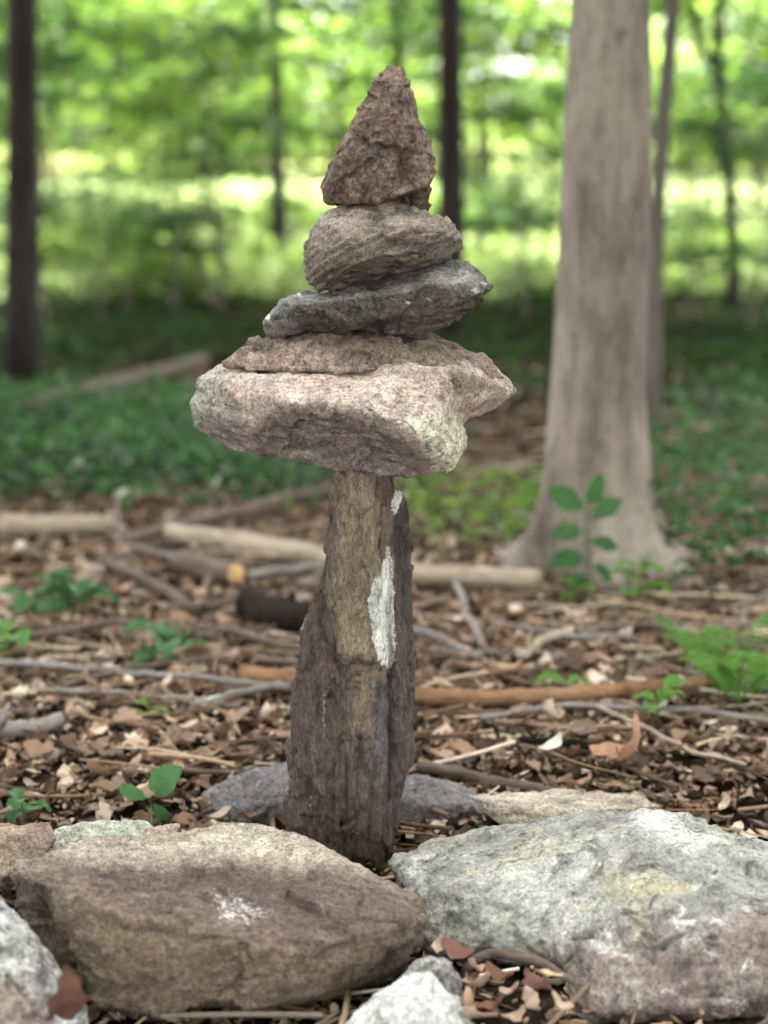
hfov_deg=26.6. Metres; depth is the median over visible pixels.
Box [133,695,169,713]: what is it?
seedling
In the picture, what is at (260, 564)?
loose stick
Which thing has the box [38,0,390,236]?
young leafy tree
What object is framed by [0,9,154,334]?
dark sapling
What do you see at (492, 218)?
dark sapling
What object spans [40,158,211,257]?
sunlit shrub
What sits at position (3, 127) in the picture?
young leafy tree
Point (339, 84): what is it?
dark sapling
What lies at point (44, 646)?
loose stick
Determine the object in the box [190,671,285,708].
loose stick
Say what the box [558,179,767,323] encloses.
dark sapling
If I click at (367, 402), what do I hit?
broad stone
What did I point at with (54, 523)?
fallen log
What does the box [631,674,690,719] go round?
shoot
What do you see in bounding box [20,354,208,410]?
mossy log
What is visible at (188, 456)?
ground cover
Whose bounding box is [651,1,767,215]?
young leafy tree
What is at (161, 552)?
loose stick
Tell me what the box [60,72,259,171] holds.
young leafy tree
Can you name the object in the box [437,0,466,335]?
dark tree
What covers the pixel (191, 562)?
sawn log
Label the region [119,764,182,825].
seedling
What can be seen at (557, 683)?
loose stick
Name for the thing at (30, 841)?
russet rock
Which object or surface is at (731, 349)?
shaded weeds
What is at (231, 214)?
dark sapling
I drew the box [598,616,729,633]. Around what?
brown stick
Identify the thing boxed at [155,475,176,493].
yellow leaf
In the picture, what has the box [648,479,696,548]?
shoot
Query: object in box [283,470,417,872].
upright stone
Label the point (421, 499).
lime weeds
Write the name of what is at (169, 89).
shaded sapling
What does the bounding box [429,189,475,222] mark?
sunlit shrub
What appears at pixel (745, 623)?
loose stick
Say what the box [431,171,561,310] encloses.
dark sapling
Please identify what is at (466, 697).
orange log
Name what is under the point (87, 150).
young leafy tree
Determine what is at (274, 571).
grey stick
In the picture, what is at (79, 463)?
pale leaf
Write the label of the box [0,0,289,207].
young leafy tree
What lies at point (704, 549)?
shoot
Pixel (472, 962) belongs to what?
crevice leaf
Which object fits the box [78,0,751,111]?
sky
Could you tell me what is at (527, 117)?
dark sapling
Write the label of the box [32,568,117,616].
seedling
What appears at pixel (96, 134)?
young leafy tree
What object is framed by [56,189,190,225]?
sunlit shrub
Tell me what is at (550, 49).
young leafy tree
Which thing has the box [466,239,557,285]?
sunlit shrub
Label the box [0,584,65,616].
seedling
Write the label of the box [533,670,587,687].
seedling
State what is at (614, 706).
grey stick
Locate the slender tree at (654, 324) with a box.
[645,0,680,432]
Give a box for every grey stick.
[0,658,291,690]
[245,561,324,580]
[413,627,483,659]
[479,699,767,722]
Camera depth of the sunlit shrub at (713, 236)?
19.58 m
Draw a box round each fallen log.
[0,511,113,534]
[160,522,543,589]
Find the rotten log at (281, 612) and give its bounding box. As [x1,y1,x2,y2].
[235,587,309,632]
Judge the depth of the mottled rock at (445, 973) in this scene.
1.83 m
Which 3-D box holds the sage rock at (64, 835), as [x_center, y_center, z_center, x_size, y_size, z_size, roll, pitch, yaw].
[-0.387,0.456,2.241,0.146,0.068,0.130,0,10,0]
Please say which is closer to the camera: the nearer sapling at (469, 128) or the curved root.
the curved root
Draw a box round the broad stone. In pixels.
[190,330,516,477]
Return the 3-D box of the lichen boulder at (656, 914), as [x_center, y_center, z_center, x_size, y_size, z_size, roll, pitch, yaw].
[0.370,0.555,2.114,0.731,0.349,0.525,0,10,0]
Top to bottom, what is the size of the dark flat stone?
0.111 m
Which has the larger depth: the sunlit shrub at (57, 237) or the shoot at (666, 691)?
the sunlit shrub at (57, 237)
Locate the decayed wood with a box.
[417,761,559,792]
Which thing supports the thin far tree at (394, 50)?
on the ground at (546, 996)
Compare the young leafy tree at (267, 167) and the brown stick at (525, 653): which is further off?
the young leafy tree at (267, 167)
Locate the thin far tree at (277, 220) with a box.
[269,0,285,265]
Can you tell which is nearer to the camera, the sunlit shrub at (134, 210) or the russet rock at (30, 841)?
the russet rock at (30, 841)
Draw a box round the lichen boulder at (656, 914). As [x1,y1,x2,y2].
[388,808,767,1023]
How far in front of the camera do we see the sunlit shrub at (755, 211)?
21.19 m
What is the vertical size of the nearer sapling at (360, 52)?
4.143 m
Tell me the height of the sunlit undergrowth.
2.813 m
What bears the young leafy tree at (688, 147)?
on the ground at (546, 996)
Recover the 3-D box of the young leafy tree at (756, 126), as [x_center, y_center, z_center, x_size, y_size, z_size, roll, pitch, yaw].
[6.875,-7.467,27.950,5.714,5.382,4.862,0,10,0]
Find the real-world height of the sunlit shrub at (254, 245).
0.880 m
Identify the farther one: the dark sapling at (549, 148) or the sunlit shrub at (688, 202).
the sunlit shrub at (688, 202)
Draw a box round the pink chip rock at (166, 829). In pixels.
[138,823,179,835]
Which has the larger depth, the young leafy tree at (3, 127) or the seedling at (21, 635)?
the young leafy tree at (3, 127)
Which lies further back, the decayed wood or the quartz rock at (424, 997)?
the decayed wood
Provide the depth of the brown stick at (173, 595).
3.82 m
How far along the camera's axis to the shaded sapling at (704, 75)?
17.51 m
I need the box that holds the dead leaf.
[44,965,90,1020]
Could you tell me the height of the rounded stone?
0.124 m
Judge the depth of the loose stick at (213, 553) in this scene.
4.22 m
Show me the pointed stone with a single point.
(383, 153)
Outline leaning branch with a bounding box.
[112,483,329,545]
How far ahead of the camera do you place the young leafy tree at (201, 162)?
29.05 m
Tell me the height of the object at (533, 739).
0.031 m
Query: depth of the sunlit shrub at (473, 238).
20.98 m
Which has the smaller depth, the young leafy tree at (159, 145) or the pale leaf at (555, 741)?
the pale leaf at (555, 741)
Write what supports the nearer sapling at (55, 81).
on the ground at (546, 996)
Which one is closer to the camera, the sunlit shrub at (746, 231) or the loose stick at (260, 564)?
the loose stick at (260, 564)
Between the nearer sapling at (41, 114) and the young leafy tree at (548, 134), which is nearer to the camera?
the nearer sapling at (41, 114)
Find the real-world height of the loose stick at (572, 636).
0.037 m
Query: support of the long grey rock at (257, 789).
on the ground at (546, 996)
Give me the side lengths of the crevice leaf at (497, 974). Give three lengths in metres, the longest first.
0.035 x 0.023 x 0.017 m
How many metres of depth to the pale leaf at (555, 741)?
2.61 m
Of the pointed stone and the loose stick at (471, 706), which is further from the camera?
the loose stick at (471, 706)
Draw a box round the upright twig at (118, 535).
[114,491,120,561]
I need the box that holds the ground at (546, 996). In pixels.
[0,118,767,1023]
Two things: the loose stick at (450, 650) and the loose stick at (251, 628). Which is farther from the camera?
the loose stick at (251, 628)
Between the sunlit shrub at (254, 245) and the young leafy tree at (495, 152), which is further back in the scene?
the young leafy tree at (495, 152)
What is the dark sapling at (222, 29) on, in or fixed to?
on the ground at (546, 996)
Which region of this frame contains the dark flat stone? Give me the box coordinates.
[262,259,492,338]
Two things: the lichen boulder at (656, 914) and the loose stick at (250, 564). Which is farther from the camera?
the loose stick at (250, 564)
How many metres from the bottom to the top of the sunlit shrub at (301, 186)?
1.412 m
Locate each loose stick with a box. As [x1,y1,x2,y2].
[25,636,80,650]
[25,685,106,692]
[60,654,230,687]
[127,543,176,558]
[157,548,258,558]
[168,588,236,611]
[171,542,218,555]
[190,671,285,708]
[196,627,270,638]
[197,552,255,569]
[223,590,310,613]
[224,606,237,615]
[240,621,277,630]
[243,561,276,570]
[255,655,297,665]
[276,565,322,573]
[296,578,320,586]
[427,647,567,656]
[467,704,476,708]
[490,619,636,640]
[550,680,579,686]
[578,587,653,595]
[617,621,761,637]
[651,624,767,644]
[682,613,767,627]
[706,635,764,641]
[725,592,767,615]
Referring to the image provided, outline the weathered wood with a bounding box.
[0,702,63,738]
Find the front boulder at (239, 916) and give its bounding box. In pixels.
[9,822,429,1021]
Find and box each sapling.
[0,0,114,78]
[0,0,197,275]
[0,0,199,321]
[0,4,127,132]
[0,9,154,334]
[6,0,279,294]
[39,191,299,303]
[48,0,298,306]
[53,0,282,253]
[57,174,282,308]
[62,0,335,317]
[64,25,366,267]
[124,0,339,294]
[131,96,349,310]
[190,0,559,116]
[207,14,495,215]
[259,0,473,207]
[305,0,555,110]
[357,0,571,255]
[362,55,655,318]
[415,0,767,160]
[422,0,767,184]
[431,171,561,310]
[431,187,559,302]
[462,0,691,262]
[477,78,767,224]
[547,472,621,608]
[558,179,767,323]
[569,0,767,262]
[651,11,767,113]
[651,76,767,318]
[674,0,767,275]
[676,42,767,325]
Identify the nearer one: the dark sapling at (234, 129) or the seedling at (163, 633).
the seedling at (163, 633)
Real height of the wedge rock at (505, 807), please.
0.121 m
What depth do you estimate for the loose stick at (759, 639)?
3.32 m
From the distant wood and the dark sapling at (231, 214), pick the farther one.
the distant wood
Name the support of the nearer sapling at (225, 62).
on the ground at (546, 996)
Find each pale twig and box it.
[452,576,486,649]
[597,705,745,765]
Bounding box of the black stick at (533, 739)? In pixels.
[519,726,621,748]
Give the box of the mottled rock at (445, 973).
[400,956,462,1000]
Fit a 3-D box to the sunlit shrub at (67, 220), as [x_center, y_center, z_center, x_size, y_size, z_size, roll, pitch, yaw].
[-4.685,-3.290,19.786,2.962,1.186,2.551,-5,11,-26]
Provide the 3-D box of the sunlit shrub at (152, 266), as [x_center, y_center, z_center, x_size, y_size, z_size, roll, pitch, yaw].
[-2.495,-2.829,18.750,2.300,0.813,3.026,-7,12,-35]
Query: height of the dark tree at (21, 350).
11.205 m
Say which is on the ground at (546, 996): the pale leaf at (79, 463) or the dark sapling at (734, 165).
the dark sapling at (734, 165)
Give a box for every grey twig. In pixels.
[55,686,240,706]
[686,669,767,690]
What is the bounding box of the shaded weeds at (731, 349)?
[0,287,767,405]
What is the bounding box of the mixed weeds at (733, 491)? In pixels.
[646,361,767,536]
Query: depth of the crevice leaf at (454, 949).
1.88 m
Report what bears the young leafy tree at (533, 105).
on the ground at (546, 996)
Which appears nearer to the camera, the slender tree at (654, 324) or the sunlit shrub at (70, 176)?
the slender tree at (654, 324)
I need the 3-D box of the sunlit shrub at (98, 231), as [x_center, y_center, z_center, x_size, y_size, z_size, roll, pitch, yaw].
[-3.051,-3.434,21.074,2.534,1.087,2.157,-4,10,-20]
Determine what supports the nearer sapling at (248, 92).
on the ground at (546, 996)
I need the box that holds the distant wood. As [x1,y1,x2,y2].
[0,0,767,181]
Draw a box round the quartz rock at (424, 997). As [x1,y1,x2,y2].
[345,971,474,1023]
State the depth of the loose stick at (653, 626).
3.31 m
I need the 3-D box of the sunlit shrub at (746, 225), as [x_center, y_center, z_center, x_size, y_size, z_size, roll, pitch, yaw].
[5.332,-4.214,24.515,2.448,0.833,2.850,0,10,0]
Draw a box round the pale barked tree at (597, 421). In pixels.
[492,0,716,594]
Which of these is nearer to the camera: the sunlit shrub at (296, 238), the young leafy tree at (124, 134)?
the sunlit shrub at (296, 238)
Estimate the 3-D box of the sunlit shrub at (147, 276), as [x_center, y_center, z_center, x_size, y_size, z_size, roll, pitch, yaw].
[-2.555,-2.930,19.491,3.202,0.632,2.961,0,10,0]
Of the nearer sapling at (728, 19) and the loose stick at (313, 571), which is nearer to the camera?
the loose stick at (313, 571)
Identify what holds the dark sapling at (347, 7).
on the ground at (546, 996)
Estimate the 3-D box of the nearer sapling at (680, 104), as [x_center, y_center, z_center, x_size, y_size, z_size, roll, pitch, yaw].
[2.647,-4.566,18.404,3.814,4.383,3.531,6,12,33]
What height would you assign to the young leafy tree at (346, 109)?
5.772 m
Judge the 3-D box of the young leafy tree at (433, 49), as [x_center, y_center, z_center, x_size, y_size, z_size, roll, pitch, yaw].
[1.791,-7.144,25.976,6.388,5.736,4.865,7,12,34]
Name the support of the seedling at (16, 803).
on the ground at (546, 996)
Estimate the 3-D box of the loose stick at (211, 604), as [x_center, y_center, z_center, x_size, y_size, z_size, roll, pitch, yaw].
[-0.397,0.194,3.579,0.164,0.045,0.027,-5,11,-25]
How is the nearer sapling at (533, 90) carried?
on the ground at (546, 996)
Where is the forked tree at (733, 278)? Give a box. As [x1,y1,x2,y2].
[689,0,755,311]
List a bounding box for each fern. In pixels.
[651,615,744,652]
[675,612,767,703]
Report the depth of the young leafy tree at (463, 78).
41.06 m
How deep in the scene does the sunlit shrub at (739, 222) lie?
24.64 m
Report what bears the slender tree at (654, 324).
on the ground at (546, 996)
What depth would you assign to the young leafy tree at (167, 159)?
25.87 m
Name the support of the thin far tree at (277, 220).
on the ground at (546, 996)
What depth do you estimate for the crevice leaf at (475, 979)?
1.84 m
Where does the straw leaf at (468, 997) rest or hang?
on the quartz rock at (424, 997)
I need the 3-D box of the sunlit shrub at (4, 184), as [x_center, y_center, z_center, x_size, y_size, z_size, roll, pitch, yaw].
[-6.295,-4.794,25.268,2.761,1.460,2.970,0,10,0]
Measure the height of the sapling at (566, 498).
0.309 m
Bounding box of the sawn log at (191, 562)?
[170,545,243,584]
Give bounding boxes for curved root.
[460,948,576,984]
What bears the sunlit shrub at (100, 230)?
on the ground at (546, 996)
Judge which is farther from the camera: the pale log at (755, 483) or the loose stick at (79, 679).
the pale log at (755, 483)
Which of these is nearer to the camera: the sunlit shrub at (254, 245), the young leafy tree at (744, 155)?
the sunlit shrub at (254, 245)
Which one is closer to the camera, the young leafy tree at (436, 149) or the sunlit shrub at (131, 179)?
the sunlit shrub at (131, 179)
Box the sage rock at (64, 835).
[49,820,152,851]
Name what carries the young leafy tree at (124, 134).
on the ground at (546, 996)
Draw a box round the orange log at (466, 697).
[237,664,718,706]
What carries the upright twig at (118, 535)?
on the ground at (546, 996)
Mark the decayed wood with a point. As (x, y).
(442, 770)
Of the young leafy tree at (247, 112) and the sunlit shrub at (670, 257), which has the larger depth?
the young leafy tree at (247, 112)
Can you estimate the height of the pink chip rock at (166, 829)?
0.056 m
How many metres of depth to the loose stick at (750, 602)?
3.59 m
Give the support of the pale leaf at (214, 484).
on the ground cover at (188, 456)
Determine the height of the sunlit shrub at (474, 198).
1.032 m
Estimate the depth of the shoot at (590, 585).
3.70 m
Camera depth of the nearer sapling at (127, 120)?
20.37 m
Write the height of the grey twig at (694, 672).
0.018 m
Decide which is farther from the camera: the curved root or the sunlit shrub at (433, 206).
the sunlit shrub at (433, 206)
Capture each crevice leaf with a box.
[431,933,444,952]
[441,937,474,958]
[459,1004,482,1017]
[462,970,489,987]
[468,958,484,970]
[473,992,503,1010]
[484,961,513,981]
[499,982,518,994]
[501,1005,525,1021]
[522,985,540,1009]
[524,968,551,989]
[551,990,574,1008]
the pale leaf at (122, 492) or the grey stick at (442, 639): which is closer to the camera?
the grey stick at (442, 639)
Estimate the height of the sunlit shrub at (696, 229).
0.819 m
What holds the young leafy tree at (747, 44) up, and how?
on the ground at (546, 996)
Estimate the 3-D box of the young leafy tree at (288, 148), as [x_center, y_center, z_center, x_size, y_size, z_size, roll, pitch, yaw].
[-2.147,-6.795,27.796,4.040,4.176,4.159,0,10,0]
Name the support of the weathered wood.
on the ground at (546, 996)
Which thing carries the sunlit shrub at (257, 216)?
on the ground at (546, 996)
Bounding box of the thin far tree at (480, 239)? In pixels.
[475,16,536,273]
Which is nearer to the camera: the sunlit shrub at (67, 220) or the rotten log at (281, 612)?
the rotten log at (281, 612)
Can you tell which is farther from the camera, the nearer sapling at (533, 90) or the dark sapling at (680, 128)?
the nearer sapling at (533, 90)
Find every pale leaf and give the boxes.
[66,457,83,472]
[113,487,128,501]
[200,474,220,498]
[538,732,561,749]
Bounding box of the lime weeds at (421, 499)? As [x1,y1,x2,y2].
[285,459,693,554]
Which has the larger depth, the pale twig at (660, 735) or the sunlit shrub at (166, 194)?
the sunlit shrub at (166, 194)
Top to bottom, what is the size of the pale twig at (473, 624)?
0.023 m
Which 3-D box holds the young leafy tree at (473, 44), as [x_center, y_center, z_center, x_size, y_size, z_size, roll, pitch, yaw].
[1.584,-7.304,26.451,4.755,5.709,5.304,0,10,0]
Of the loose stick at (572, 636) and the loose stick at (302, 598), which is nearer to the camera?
the loose stick at (572, 636)
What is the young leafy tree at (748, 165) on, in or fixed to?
on the ground at (546, 996)
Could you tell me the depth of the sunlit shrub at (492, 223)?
25.48 m
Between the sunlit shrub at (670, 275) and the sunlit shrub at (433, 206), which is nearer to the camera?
the sunlit shrub at (670, 275)
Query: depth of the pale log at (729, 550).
4.16 m
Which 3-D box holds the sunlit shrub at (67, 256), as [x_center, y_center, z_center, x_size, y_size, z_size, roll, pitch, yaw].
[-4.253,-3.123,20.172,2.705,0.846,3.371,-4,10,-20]
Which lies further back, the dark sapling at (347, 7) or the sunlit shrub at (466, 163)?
the sunlit shrub at (466, 163)
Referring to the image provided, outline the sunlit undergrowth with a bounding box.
[0,164,767,308]
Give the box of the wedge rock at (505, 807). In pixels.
[469,788,658,824]
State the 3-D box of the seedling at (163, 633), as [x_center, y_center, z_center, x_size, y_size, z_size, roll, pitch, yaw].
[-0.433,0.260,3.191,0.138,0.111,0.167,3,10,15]
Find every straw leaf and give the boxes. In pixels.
[461,986,472,1006]
[530,966,562,975]
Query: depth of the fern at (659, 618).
3.19 m
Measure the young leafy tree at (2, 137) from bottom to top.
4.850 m
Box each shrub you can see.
[0,162,83,194]
[0,167,167,234]
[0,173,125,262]
[0,194,114,266]
[0,213,150,277]
[0,231,131,288]
[2,171,180,241]
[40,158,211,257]
[50,214,166,246]
[51,200,190,227]
[53,232,258,283]
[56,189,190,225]
[57,171,264,242]
[59,243,303,286]
[66,205,245,262]
[104,226,307,297]
[194,189,322,236]
[218,217,309,253]
[219,198,336,246]
[232,173,324,251]
[232,204,329,226]
[236,228,307,256]
[429,147,558,231]
[429,171,560,266]
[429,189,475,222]
[436,191,560,230]
[465,217,536,232]
[465,235,555,259]
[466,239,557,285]
[525,262,767,294]
[526,210,724,248]
[529,178,767,247]
[529,240,747,271]
[664,210,767,276]
[665,210,761,243]
[670,240,767,281]
[672,209,767,228]
[673,225,761,265]
[681,206,762,235]
[682,225,767,287]
[684,210,767,247]
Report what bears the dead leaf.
on the speckled left rock at (30, 971)
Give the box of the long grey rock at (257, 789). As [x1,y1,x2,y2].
[200,762,490,829]
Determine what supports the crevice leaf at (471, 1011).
on the quartz rock at (424, 997)
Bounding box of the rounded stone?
[303,200,463,291]
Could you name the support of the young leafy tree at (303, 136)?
on the ground at (546, 996)
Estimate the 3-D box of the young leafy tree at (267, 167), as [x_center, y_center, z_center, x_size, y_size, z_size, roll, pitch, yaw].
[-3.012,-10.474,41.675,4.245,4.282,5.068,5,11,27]
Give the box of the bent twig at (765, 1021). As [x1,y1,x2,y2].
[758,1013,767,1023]
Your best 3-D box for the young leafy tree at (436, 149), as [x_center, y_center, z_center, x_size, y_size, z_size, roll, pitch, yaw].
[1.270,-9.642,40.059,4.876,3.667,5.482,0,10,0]
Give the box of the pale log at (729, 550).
[701,541,767,560]
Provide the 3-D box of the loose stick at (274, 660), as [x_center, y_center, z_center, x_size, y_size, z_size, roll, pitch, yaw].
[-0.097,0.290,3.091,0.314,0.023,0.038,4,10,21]
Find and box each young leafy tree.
[0,0,175,230]
[0,0,203,211]
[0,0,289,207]
[0,0,417,244]
[0,1,178,195]
[0,29,157,176]
[0,43,68,143]
[5,27,261,185]
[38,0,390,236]
[39,0,261,211]
[39,67,147,167]
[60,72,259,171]
[64,0,361,208]
[156,0,375,203]
[167,68,315,171]
[222,31,331,179]
[247,55,431,158]
[256,0,476,208]
[260,56,420,182]
[312,0,543,143]
[337,3,570,207]
[338,49,526,181]
[362,0,569,216]
[372,1,550,164]
[386,30,523,155]
[406,0,568,144]
[464,41,707,202]
[474,17,685,92]
[497,8,681,145]
[505,8,688,117]
[516,1,712,104]
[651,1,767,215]
[651,2,767,213]
[651,21,767,135]
[651,56,731,177]
[653,0,767,165]
[656,0,765,209]
[670,109,767,180]
[673,45,761,176]
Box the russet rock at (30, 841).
[0,822,55,888]
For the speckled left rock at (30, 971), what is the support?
on the ground at (546, 996)
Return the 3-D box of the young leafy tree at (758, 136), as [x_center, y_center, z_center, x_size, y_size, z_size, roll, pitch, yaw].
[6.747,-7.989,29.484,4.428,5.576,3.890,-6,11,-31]
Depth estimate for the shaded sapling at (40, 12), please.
14.21 m
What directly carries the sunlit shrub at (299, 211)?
on the ground at (546, 996)
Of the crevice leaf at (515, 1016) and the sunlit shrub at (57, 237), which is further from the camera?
the sunlit shrub at (57, 237)
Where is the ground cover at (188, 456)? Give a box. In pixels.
[0,360,522,512]
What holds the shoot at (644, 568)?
on the ground at (546, 996)
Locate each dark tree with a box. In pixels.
[4,0,39,383]
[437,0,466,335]
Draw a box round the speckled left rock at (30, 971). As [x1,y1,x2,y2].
[0,895,87,1023]
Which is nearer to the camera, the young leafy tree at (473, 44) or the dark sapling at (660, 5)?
the dark sapling at (660, 5)
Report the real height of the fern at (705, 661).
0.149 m
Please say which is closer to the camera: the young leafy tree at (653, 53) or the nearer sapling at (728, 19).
the nearer sapling at (728, 19)
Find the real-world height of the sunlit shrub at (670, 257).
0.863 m
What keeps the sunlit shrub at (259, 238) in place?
on the ground at (546, 996)
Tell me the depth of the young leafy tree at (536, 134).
30.46 m
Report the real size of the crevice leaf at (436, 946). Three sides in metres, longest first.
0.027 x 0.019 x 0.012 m
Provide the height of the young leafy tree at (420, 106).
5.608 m
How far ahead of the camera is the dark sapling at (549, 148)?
16.40 m
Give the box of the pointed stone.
[320,66,435,210]
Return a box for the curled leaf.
[589,710,639,760]
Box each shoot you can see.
[558,577,596,605]
[610,553,672,616]
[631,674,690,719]
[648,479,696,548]
[670,521,727,601]
[703,500,767,589]
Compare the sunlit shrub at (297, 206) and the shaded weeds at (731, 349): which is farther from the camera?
the sunlit shrub at (297, 206)
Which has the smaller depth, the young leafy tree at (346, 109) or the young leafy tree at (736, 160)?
the young leafy tree at (346, 109)
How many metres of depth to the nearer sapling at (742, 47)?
20.30 m
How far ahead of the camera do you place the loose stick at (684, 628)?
3.40 m
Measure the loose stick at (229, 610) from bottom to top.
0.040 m
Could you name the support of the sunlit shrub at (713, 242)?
on the ground at (546, 996)
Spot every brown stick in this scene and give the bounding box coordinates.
[29,618,299,650]
[95,552,198,613]
[515,626,574,660]
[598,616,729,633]
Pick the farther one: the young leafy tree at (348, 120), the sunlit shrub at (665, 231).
the young leafy tree at (348, 120)
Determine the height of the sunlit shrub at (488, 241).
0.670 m
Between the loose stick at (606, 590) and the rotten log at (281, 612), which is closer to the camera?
the rotten log at (281, 612)
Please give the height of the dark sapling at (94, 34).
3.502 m
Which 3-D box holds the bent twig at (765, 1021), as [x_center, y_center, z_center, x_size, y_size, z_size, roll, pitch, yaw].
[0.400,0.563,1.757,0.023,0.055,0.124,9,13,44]
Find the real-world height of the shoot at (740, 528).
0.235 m
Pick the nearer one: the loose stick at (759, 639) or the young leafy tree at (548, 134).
the loose stick at (759, 639)
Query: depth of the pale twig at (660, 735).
2.66 m
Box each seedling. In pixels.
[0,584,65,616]
[0,618,34,656]
[5,788,50,825]
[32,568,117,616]
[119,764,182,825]
[124,617,209,664]
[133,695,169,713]
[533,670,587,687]
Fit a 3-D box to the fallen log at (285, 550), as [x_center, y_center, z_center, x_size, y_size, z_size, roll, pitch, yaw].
[-0.128,0.102,4.090,1.146,0.091,0.147,6,11,32]
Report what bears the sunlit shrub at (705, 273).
on the ground at (546, 996)
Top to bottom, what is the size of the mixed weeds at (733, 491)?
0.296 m
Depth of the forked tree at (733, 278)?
16.54 m
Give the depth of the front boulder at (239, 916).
1.86 m
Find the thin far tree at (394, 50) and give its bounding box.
[391,0,401,65]
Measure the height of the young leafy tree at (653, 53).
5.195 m
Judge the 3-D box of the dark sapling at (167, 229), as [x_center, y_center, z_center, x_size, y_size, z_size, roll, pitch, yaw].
[-2.339,-2.977,18.172,2.370,1.576,2.562,8,13,39]
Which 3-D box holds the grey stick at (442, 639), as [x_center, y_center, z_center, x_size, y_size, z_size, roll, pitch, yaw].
[0.128,0.260,3.279,0.034,0.030,0.268,-6,11,-30]
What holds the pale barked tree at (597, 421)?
on the ground at (546, 996)
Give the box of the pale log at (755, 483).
[728,473,767,489]
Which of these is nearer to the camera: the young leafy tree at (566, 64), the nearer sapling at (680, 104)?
the nearer sapling at (680, 104)
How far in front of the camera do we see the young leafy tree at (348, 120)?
41.44 m

